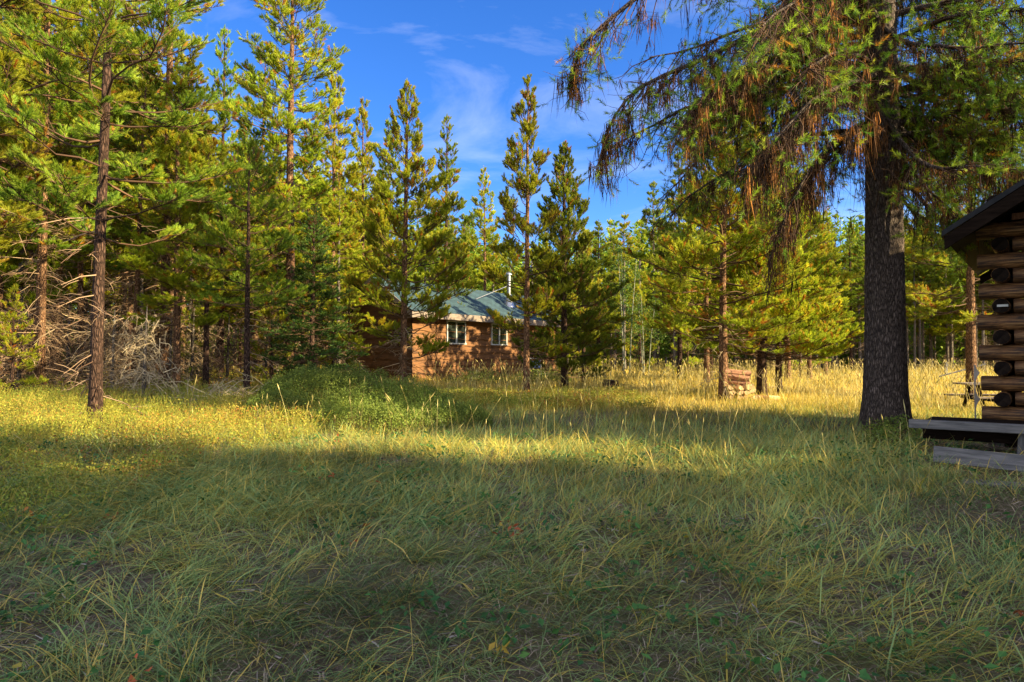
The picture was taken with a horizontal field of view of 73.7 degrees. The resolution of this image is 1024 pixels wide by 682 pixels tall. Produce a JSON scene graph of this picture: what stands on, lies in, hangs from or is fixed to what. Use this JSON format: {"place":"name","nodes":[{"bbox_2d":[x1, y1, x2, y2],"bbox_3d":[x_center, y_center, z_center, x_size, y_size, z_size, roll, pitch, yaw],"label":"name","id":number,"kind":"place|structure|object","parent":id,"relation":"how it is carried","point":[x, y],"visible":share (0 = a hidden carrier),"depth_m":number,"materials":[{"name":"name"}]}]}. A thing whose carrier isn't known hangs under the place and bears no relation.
{"place":"outdoors","nodes":[
{"label":"outdoors","id":0,"kind":"place"},
{"bbox_2d":[0,362,1023,681],"bbox_3d":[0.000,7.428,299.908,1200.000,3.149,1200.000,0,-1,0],"label":"ground","id":1,"kind":"structure","parent":0,"point":[622,618],"depth_m":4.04,"materials":[{"name":"green plant"}]},
{"bbox_2d":[2,102,37,309],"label":"pine tree","id":2,"kind":"object","parent":1,"relation":"on","point":[12,281],"visible":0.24,"depth_m":18.55,"materials":[{"name":"green plant"}]},
{"bbox_2d":[0,284,48,394],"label":"pine tree","id":3,"kind":"object","parent":1,"relation":"on","point":[14,339],"visible":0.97,"depth_m":14.50,"materials":[{"name":"green plant"}]},
{"bbox_2d":[3,1,67,374],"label":"pine tree","id":4,"kind":"object","parent":1,"relation":"on","point":[20,264],"visible":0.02,"depth_m":22.63,"materials":[{"name":"green plant"}]},
{"bbox_2d":[0,4,79,381],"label":"pine tree","id":5,"kind":"object","parent":1,"relation":"on","point":[7,252],"visible":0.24,"depth_m":16.66,"materials":[{"name":"green plant"}]},
{"bbox_2d":[2,1,87,375],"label":"pine tree","id":6,"kind":"object","parent":1,"relation":"on","point":[59,226],"visible":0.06,"depth_m":19.88,"materials":[{"name":"green plant"}]},
{"bbox_2d":[0,296,109,394],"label":"dead twig thicket","id":7,"kind":"object","parent":1,"relation":"on","point":[23,350],"visible":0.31,"depth_m":15.51,"materials":[{"name":"brown wood"}]},
{"bbox_2d":[0,0,124,396],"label":"pine tree","id":8,"kind":"object","parent":1,"relation":"on","point":[43,241],"visible":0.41,"depth_m":15.22,"materials":[{"name":"green plant"}]},
{"bbox_2d":[0,0,126,389],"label":"pine tree","id":9,"kind":"object","parent":1,"relation":"on","point":[25,62],"visible":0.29,"depth_m":15.32,"materials":[{"name":"green plant"}]},
{"bbox_2d":[6,294,129,389],"bbox_3d":[-11.405,0.103,17.026,3.608,2.621,3.000,0,-1,0],"label":"dead twig thicket","id":10,"kind":"object","parent":1,"relation":"on","point":[67,344],"visible":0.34,"depth_m":16.98,"materials":[{"name":"brown wood"}]},
{"bbox_2d":[14,0,123,373],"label":"pine tree","id":11,"kind":"object","parent":1,"relation":"on","point":[68,286],"visible":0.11,"depth_m":25.11,"materials":[{"name":"green plant"}]},
{"bbox_2d":[0,0,152,368],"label":"pine tree","id":12,"kind":"object","parent":1,"relation":"on","point":[39,148],"visible":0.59,"depth_m":13.56,"materials":[{"name":"green plant"}]},
{"bbox_2d":[35,0,138,377],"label":"pine tree","id":13,"kind":"object","parent":1,"relation":"on","point":[80,279],"visible":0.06,"depth_m":21.64,"materials":[{"name":"green plant"}]},
{"bbox_2d":[46,298,139,383],"bbox_3d":[-11.830,0.021,18.967,3.017,2.831,3.525,0,-1,0],"label":"dead twig thicket","id":14,"kind":"object","parent":1,"relation":"on","point":[80,372],"visible":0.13,"depth_m":18.95,"materials":[{"name":"brown wood"}]},
{"bbox_2d":[36,0,152,382],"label":"pine tree","id":15,"kind":"object","parent":1,"relation":"on","point":[56,149],"visible":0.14,"depth_m":18.32,"materials":[{"name":"green plant"}]},
{"bbox_2d":[33,309,179,400],"bbox_3d":[-8.809,0.337,15.113,2.819,2.145,2.992,-1,-2,45],"label":"dead twig thicket","id":16,"kind":"object","parent":1,"relation":"on","point":[112,372],"visible":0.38,"depth_m":14.95,"materials":[{"name":"brown wood"}]},
{"bbox_2d":[70,10,159,364],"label":"pine tree","id":17,"kind":"object","parent":1,"relation":"on","point":[88,262],"visible":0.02,"depth_m":26.57,"materials":[{"name":"green plant"}]},
{"bbox_2d":[83,27,158,370],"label":"pine tree","id":18,"kind":"object","parent":1,"relation":"on","point":[124,306],"visible":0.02,"depth_m":25.73,"materials":[{"name":"green plant"}]},
{"bbox_2d":[0,0,253,428],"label":"pine tree","id":19,"kind":"object","parent":1,"relation":"on","point":[104,131],"visible":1,"depth_m":9.89,"materials":[{"name":"green plant"}]},
{"bbox_2d":[103,1,161,373],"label":"pine tree","id":20,"kind":"object","parent":1,"relation":"on","point":[129,299],"visible":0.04,"depth_m":24.48,"materials":[{"name":"green plant"}]},
{"bbox_2d":[84,31,183,382],"bbox_3d":[-11.462,-3.979,21.105,3.526,11.334,3.714,0,-1,-14],"label":"pine tree","id":21,"kind":"object","parent":1,"relation":"on","point":[108,270],"visible":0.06,"depth_m":21.02,"materials":[{"name":"green plant"}]},
{"bbox_2d":[79,45,195,386],"bbox_3d":[-9.400,-2.830,17.191,2.703,9.217,2.970,-1,-2,30],"label":"pine tree","id":22,"kind":"object","parent":1,"relation":"on","point":[119,231],"visible":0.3,"depth_m":17.00,"materials":[{"name":"green plant"}]},
{"bbox_2d":[103,306,181,407],"bbox_3d":[-7.369,0.351,13.509,1.522,2.096,1.610,0,-1,0],"label":"dead twig thicket","id":23,"kind":"object","parent":1,"relation":"on","point":[145,338],"visible":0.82,"depth_m":13.57,"materials":[{"name":"brown wood"}]},
{"bbox_2d":[107,309,216,392],"bbox_3d":[-8.477,0.292,16.997,2.873,2.272,2.346,0,-1,0],"label":"dead twig thicket","id":24,"kind":"object","parent":1,"relation":"on","point":[170,352],"visible":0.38,"depth_m":16.96,"materials":[{"name":"brown wood"}]},
{"bbox_2d":[116,60,215,380],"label":"pine tree","id":25,"kind":"object","parent":1,"relation":"on","point":[157,138],"visible":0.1,"depth_m":19.97,"materials":[{"name":"green plant"}]},
{"bbox_2d":[110,0,236,387],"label":"pine tree","id":26,"kind":"object","parent":1,"relation":"on","point":[183,59],"visible":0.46,"depth_m":16.92,"materials":[{"name":"green plant"}]},
{"bbox_2d":[117,61,239,390],"bbox_3d":[-7.988,-2.709,16.478,2.859,8.223,3.032,0,-1,-4],"label":"pine tree","id":27,"kind":"object","parent":1,"relation":"on","point":[135,262],"visible":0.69,"depth_m":16.19,"materials":[{"name":"green plant"}]},
{"bbox_2d":[131,62,225,373],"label":"pine tree","id":28,"kind":"object","parent":1,"relation":"on","point":[203,81],"visible":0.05,"depth_m":24.92,"materials":[{"name":"green plant"}]},
{"bbox_2d":[143,111,233,373],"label":"pine tree","id":29,"kind":"object","parent":1,"relation":"on","point":[190,279],"visible":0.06,"depth_m":23.09,"materials":[{"name":"green plant"}]},
{"bbox_2d":[170,282,218,380],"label":"pine tree","id":30,"kind":"object","parent":1,"relation":"on","point":[185,312],"visible":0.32,"depth_m":19.92,"materials":[{"name":"green plant"}]},
{"bbox_2d":[148,308,250,382],"bbox_3d":[-9.257,0.257,19.537,2.914,2.411,2.758,-1,-2,39],"label":"dead twig thicket","id":31,"kind":"object","parent":1,"relation":"on","point":[192,373],"visible":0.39,"depth_m":19.49,"materials":[{"name":"brown wood"}]},
{"bbox_2d":[140,136,271,390],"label":"pine tree","id":32,"kind":"object","parent":1,"relation":"on","point":[203,273],"visible":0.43,"depth_m":16.92,"materials":[{"name":"green plant"}]},
{"bbox_2d":[143,371,279,406],"bbox_3d":[-6.113,0.894,13.985,2.679,0.838,3.002,1,-2,-43],"label":"branch pile","id":33,"kind":"object","parent":1,"relation":"on","point":[222,388],"visible":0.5,"depth_m":13.46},
{"bbox_2d":[186,24,261,372],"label":"pine tree","id":34,"kind":"object","parent":1,"relation":"on","point":[224,93],"visible":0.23,"depth_m":27.02,"materials":[{"name":"green plant"}]},
{"bbox_2d":[186,316,267,384],"bbox_3d":[-8.315,0.371,20.043,2.968,2.201,2.880,1,-2,-35],"label":"dead twig thicket","id":35,"kind":"object","parent":1,"relation":"on","point":[227,356],"visible":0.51,"depth_m":19.95,"materials":[{"name":"brown wood"}]},
{"bbox_2d":[182,131,314,392],"bbox_3d":[-6.004,-1.659,15.680,2.711,6.285,2.727,0,-1,0],"label":"pine tree","id":36,"kind":"object","parent":1,"relation":"on","point":[226,232],"visible":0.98,"depth_m":15.44,"materials":[{"name":"green plant"}]},
{"bbox_2d":[224,40,295,374],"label":"pine tree","id":37,"kind":"object","parent":1,"relation":"on","point":[249,100],"visible":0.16,"depth_m":29.02,"materials":[{"name":"green plant"}]},
{"bbox_2d":[224,197,300,374],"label":"pine tree","id":38,"kind":"object","parent":1,"relation":"on","point":[257,313],"visible":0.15,"depth_m":24.78,"materials":[{"name":"green plant"}]},
{"bbox_2d":[219,325,306,382],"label":"dead twig thicket","id":39,"kind":"object","parent":1,"relation":"on","point":[265,364],"visible":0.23,"depth_m":20.75,"materials":[{"name":"brown wood"}]},
{"bbox_2d":[237,269,294,381],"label":"pine tree","id":40,"kind":"object","parent":1,"relation":"on","point":[265,311],"visible":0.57,"depth_m":18.91,"materials":[{"name":"green plant"}]},
{"bbox_2d":[236,147,306,369],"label":"pine tree","id":41,"kind":"object","parent":1,"relation":"on","point":[278,161],"visible":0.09,"depth_m":27.84,"materials":[{"name":"green plant"}]},
{"bbox_2d":[243,172,304,370],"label":"pine tree","id":42,"kind":"object","parent":1,"relation":"on","point":[283,226],"visible":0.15,"depth_m":26.37,"materials":[{"name":"green plant"}]},
{"bbox_2d":[218,0,353,375],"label":"pine tree","id":43,"kind":"object","parent":1,"relation":"on","point":[312,145],"visible":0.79,"depth_m":19.71,"materials":[{"name":"green plant"}]},
{"bbox_2d":[281,162,326,368],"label":"pine tree","id":44,"kind":"object","parent":1,"relation":"on","point":[299,225],"visible":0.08,"depth_m":29.26,"materials":[{"name":"green plant"}]},
{"bbox_2d":[251,203,368,392],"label":"fir tree","id":45,"kind":"object","parent":1,"relation":"on","point":[291,336],"visible":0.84,"depth_m":17.35,"materials":[{"name":"green plant"}]},
{"bbox_2d":[0,369,663,534],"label":"shrub cover","id":46,"kind":"object","parent":1,"relation":"on","point":[70,402],"visible":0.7,"depth_m":9.27,"materials":[{"name":"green plant"}]},
{"bbox_2d":[283,62,389,362],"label":"pine tree","id":47,"kind":"object","parent":1,"relation":"on","point":[331,154],"visible":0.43,"depth_m":26.97,"materials":[{"name":"green plant"}]},
{"bbox_2d":[316,299,357,372],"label":"pine tree","id":48,"kind":"object","parent":1,"relation":"on","point":[332,301],"visible":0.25,"depth_m":20.96,"materials":[{"name":"green plant"}]},
{"bbox_2d":[304,190,383,366],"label":"pine tree","id":49,"kind":"object","parent":1,"relation":"on","point":[337,219],"visible":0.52,"depth_m":24.47,"materials":[{"name":"green plant"}]},
{"bbox_2d":[321,283,378,374],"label":"pine tree","id":50,"kind":"object","parent":1,"relation":"on","point":[356,319],"visible":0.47,"depth_m":22.99,"materials":[{"name":"green plant"}]},
{"bbox_2d":[237,354,492,435],"bbox_3d":[-2.691,0.923,12.084,4.753,1.390,3.541,0,-1,18],"label":"shrub thicket","id":51,"kind":"object","parent":1,"relation":"on","point":[328,383],"visible":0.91,"depth_m":11.70,"materials":[{"name":"green plant"}]},
{"bbox_2d":[328,97,401,320],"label":"pine tree","id":52,"kind":"object","parent":1,"relation":"on","point":[363,113],"visible":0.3,"depth_m":29.09,"materials":[{"name":"green plant"}]},
{"bbox_2d":[364,117,417,278],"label":"pine tree","id":53,"kind":"object","parent":1,"relation":"on","point":[399,184],"visible":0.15,"depth_m":31.07,"materials":[{"name":"green plant"}]},
{"bbox_2d":[335,80,482,387],"bbox_3d":[-2.876,-2.884,19.094,4.118,9.044,3.414,0,-1,0],"label":"pine tree","id":54,"kind":"object","parent":1,"relation":"on","point":[454,255],"visible":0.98,"depth_m":18.81,"materials":[{"name":"green plant"}]},
{"bbox_2d":[413,112,477,305],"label":"pine tree","id":55,"kind":"object","parent":1,"relation":"on","point":[465,239],"visible":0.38,"depth_m":29.08,"materials":[{"name":"green plant"}]},
{"bbox_2d":[341,272,560,381],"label":"wooden cottage","id":56,"kind":"structure","parent":1,"relation":"on","point":[470,331],"depth_m":27.61,"materials":[{"name":"brown wood"}]},
{"bbox_2d":[446,320,466,343],"bbox_3d":[-2.240,-0.339,27.422,0.090,0.940,1.200,-1,-2,37],"label":"window","id":57,"kind":"structure","parent":56,"relation":"in","point":[457,334],"depth_m":27.39,"materials":[{"name":"clear glass"}]},
{"bbox_2d":[490,323,507,344],"bbox_3d":[-0.560,-0.284,29.661,0.090,0.940,1.160,-1,-2,37],"label":"window","id":58,"kind":"structure","parent":56,"relation":"in","point":[499,331],"depth_m":29.58,"materials":[{"name":"clear glass"}]},
{"bbox_2d":[442,368,516,385],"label":"shrub","id":59,"kind":"object","parent":1,"relation":"on","point":[475,377],"visible":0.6,"depth_m":23.81,"materials":[{"name":"green plant"}]},
{"bbox_2d":[449,167,514,294],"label":"pine tree","id":60,"kind":"object","parent":1,"relation":"on","point":[486,232],"visible":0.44,"depth_m":37.99,"materials":[{"name":"green plant"}]},
{"bbox_2d":[24,156,993,367],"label":"distant forest","id":61,"kind":"object","parent":1,"relation":"on","point":[959,347],"visible":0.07,"depth_m":54.61,"materials":[{"name":"green plant"}]},
{"bbox_2d":[0,432,1023,681],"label":"dead grass thatch","id":62,"kind":"object","parent":1,"relation":"on","point":[836,594],"visible":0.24,"depth_m":4.13,"materials":[{"name":"green plant"}]},
{"bbox_2d":[0,422,1023,681],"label":"leafy herbs","id":63,"kind":"object","parent":1,"relation":"on","point":[864,674],"visible":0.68,"depth_m":4.43,"materials":[{"name":"green plant"}]},
{"bbox_2d":[0,451,1023,681],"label":"fallen twigs","id":64,"kind":"object","parent":1,"relation":"on","point":[453,635],"visible":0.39,"depth_m":4.12,"materials":[{"name":"brown wood"}]},
{"bbox_2d":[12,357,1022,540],"bbox_3d":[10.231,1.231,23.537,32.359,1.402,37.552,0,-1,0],"label":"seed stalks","id":65,"kind":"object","parent":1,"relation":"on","point":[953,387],"visible":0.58,"depth_m":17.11,"materials":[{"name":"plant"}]},
{"bbox_2d":[472,74,575,393],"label":"pine tree","id":66,"kind":"object","parent":1,"relation":"on","point":[525,187],"visible":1,"depth_m":17.53,"materials":[{"name":"green plant"}]},
{"bbox_2d":[511,140,630,388],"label":"pine tree","id":67,"kind":"object","parent":1,"relation":"on","point":[563,189],"visible":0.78,"depth_m":20.30,"materials":[{"name":"green plant"}]},
{"bbox_2d":[544,227,613,383],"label":"pine tree","id":68,"kind":"object","parent":1,"relation":"on","point":[588,251],"visible":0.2,"depth_m":24.41,"materials":[{"name":"green plant"}]},
{"bbox_2d":[567,220,632,379],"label":"pine tree","id":69,"kind":"object","parent":1,"relation":"on","point":[607,278],"visible":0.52,"depth_m":26.89,"materials":[{"name":"green plant"}]},
{"bbox_2d":[590,235,636,368],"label":"pine tree","id":70,"kind":"object","parent":1,"relation":"on","point":[615,352],"visible":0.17,"depth_m":43.86,"materials":[{"name":"green plant"}]},
{"bbox_2d":[600,213,651,370],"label":"pine tree","id":71,"kind":"object","parent":1,"relation":"on","point":[628,241],"visible":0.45,"depth_m":39.87,"materials":[{"name":"green plant"}]},
{"bbox_2d":[607,244,649,375],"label":"aspen tree","id":72,"kind":"object","parent":1,"relation":"on","point":[637,277],"visible":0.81,"depth_m":32.04,"materials":[{"name":"green plant"}]},
{"bbox_2d":[618,219,661,362],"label":"pine tree","id":73,"kind":"object","parent":1,"relation":"on","point":[645,265],"visible":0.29,"depth_m":42.01,"materials":[{"name":"green plant"}]},
{"bbox_2d":[619,287,660,370],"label":"pine tree","id":74,"kind":"object","parent":1,"relation":"on","point":[639,340],"visible":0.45,"depth_m":35.94,"materials":[{"name":"green plant"}]},
{"bbox_2d":[627,180,668,369],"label":"pine tree","id":75,"kind":"object","parent":1,"relation":"on","point":[654,246],"visible":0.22,"depth_m":43.97,"materials":[{"name":"green plant"}]},
{"bbox_2d":[625,291,671,375],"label":"aspen tree","id":76,"kind":"object","parent":1,"relation":"on","point":[640,307],"visible":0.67,"depth_m":33.99,"materials":[{"name":"green plant"}]},
{"bbox_2d":[645,153,701,377],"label":"pine tree","id":77,"kind":"object","parent":1,"relation":"on","point":[657,307],"visible":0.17,"depth_m":30.02,"materials":[{"name":"green plant"}]},
{"bbox_2d":[666,315,702,376],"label":"pine tree","id":78,"kind":"object","parent":1,"relation":"on","point":[696,359],"visible":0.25,"depth_m":33.95,"materials":[{"name":"green plant"}]},
{"bbox_2d":[661,177,739,383],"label":"pine tree","id":79,"kind":"object","parent":1,"relation":"on","point":[706,360],"visible":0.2,"depth_m":24.09,"materials":[{"name":"green plant"}]},
{"bbox_2d":[664,169,738,379],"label":"pine tree","id":80,"kind":"object","parent":1,"relation":"on","point":[709,301],"visible":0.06,"depth_m":26.10,"materials":[{"name":"green plant"}]},
{"bbox_2d":[625,67,814,400],"bbox_3d":[5.167,-2.646,16.939,4.392,8.508,4.271,-1,-2,27],"label":"pine tree","id":81,"kind":"object","parent":1,"relation":"on","point":[669,289],"visible":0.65,"depth_m":16.56,"materials":[{"name":"green plant"}]},
{"bbox_2d":[681,180,850,395],"bbox_3d":[6.930,-1.578,18.660,4.222,6.585,4.159,-1,-2,30],"label":"pine tree","id":82,"kind":"object","parent":1,"relation":"on","point":[807,342],"visible":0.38,"depth_m":17.83,"materials":[{"name":"green plant"}]},
{"bbox_2d":[535,0,1023,435],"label":"old pine tree","id":83,"kind":"object","parent":1,"relation":"on","point":[794,39],"visible":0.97,"depth_m":10.03,"materials":[{"name":"green plant"}]},
{"bbox_2d":[699,167,863,393],"bbox_3d":[8.049,-1.870,20.094,4.088,7.128,4.755,1,-2,-35],"label":"pine tree","id":84,"kind":"object","parent":1,"relation":"on","point":[824,313],"visible":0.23,"depth_m":19.59,"materials":[{"name":"green plant"}]},
{"bbox_2d":[770,153,835,381],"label":"pine tree","id":85,"kind":"object","parent":1,"relation":"on","point":[817,300],"visible":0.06,"depth_m":26.56,"materials":[{"name":"green plant"}]},
{"bbox_2d":[784,163,847,379],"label":"pine tree","id":86,"kind":"object","parent":1,"relation":"on","point":[820,227],"visible":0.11,"depth_m":28.19,"materials":[{"name":"green plant"}]},
{"bbox_2d":[810,210,855,375],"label":"pine tree","id":87,"kind":"object","parent":1,"relation":"on","point":[844,288],"visible":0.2,"depth_m":33.76,"materials":[{"name":"green plant"}]},
{"bbox_2d":[823,212,855,370],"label":"pine tree","id":88,"kind":"object","parent":1,"relation":"on","point":[837,230],"visible":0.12,"depth_m":42.74,"materials":[{"name":"green plant"}]},
{"bbox_2d":[828,222,863,371],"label":"pine tree","id":89,"kind":"object","parent":1,"relation":"on","point":[851,266],"visible":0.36,"depth_m":39.97,"materials":[{"name":"green plant"}]},
{"bbox_2d":[839,234,864,366],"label":"pine tree","id":90,"kind":"object","parent":1,"relation":"on","point":[859,248],"visible":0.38,"depth_m":37.65,"materials":[{"name":"green plant"}]},
{"bbox_2d":[852,425,920,450],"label":"shrub","id":91,"kind":"object","parent":1,"relation":"on","point":[881,433],"visible":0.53,"depth_m":9.02,"materials":[{"name":"green plant"}]},
{"bbox_2d":[857,413,922,438],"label":"shrub","id":92,"kind":"object","parent":1,"relation":"on","point":[887,423],"visible":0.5,"depth_m":10.21,"materials":[{"name":"green plant"}]},
{"bbox_2d":[905,242,938,370],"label":"pine tree","id":93,"kind":"object","parent":1,"relation":"on","point":[912,267],"visible":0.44,"depth_m":40.82,"materials":[{"name":"green plant"}]},
{"bbox_2d":[905,223,944,372],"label":"pine tree","id":94,"kind":"object","parent":1,"relation":"on","point":[920,273],"visible":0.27,"depth_m":41.33,"materials":[{"name":"green plant"}]},
{"bbox_2d":[908,250,949,366],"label":"pine tree","id":95,"kind":"object","parent":1,"relation":"on","point":[931,334],"visible":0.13,"depth_m":48.74,"materials":[{"name":"green plant"}]},
{"bbox_2d":[921,244,964,367],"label":"pine tree","id":96,"kind":"object","parent":1,"relation":"on","point":[946,337],"visible":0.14,"depth_m":46.92,"materials":[{"name":"green plant"}]},
{"bbox_2d":[921,247,965,369],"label":"pine tree","id":97,"kind":"object","parent":1,"relation":"on","point":[949,328],"visible":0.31,"depth_m":44.48,"materials":[{"name":"green plant"}]},
{"bbox_2d":[903,92,1023,400],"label":"pine tree","id":98,"kind":"object","parent":1,"relation":"on","point":[970,308],"visible":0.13,"depth_m":19.00,"materials":[{"name":"green plant"}]},
{"bbox_2d":[909,179,1023,454],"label":"log cabin","id":99,"kind":"object","parent":1,"relation":"on","point":[1002,261],"visible":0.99,"depth_m":8.98,"materials":[{"name":"brown wood"}]},
{"bbox_2d":[944,382,995,407],"bbox_3d":[11.750,1.381,16.171,2.100,0.775,1.615,0,-1,8],"label":"picnic table","id":100,"kind":"object","parent":1,"relation":"on","point":[971,396],"visible":0.52,"depth_m":16.44,"materials":[{"name":"brown wood"}]},
{"bbox_2d":[946,267,993,366],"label":"pine tree","id":101,"kind":"object","parent":1,"relation":"on","point":[957,301],"visible":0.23,"depth_m":39.46,"materials":[{"name":"green plant"}]},
{"bbox_2d":[949,259,994,370],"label":"pine tree","id":102,"kind":"object","parent":1,"relation":"on","point":[983,331],"visible":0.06,"depth_m":38.30,"materials":[{"name":"green plant"}]},
{"bbox_2d":[933,446,1023,471],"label":"wooden plank","id":103,"kind":"object","parent":1,"relation":"on","point":[983,457],"visible":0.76,"depth_m":7.22,"materials":[{"name":"grey wood"}]},
{"bbox_2d":[2,0,1023,330],"label":"sky","id":104,"kind":"structure","parent":0,"point":[468,60],"materials":[{"name":"blue"}]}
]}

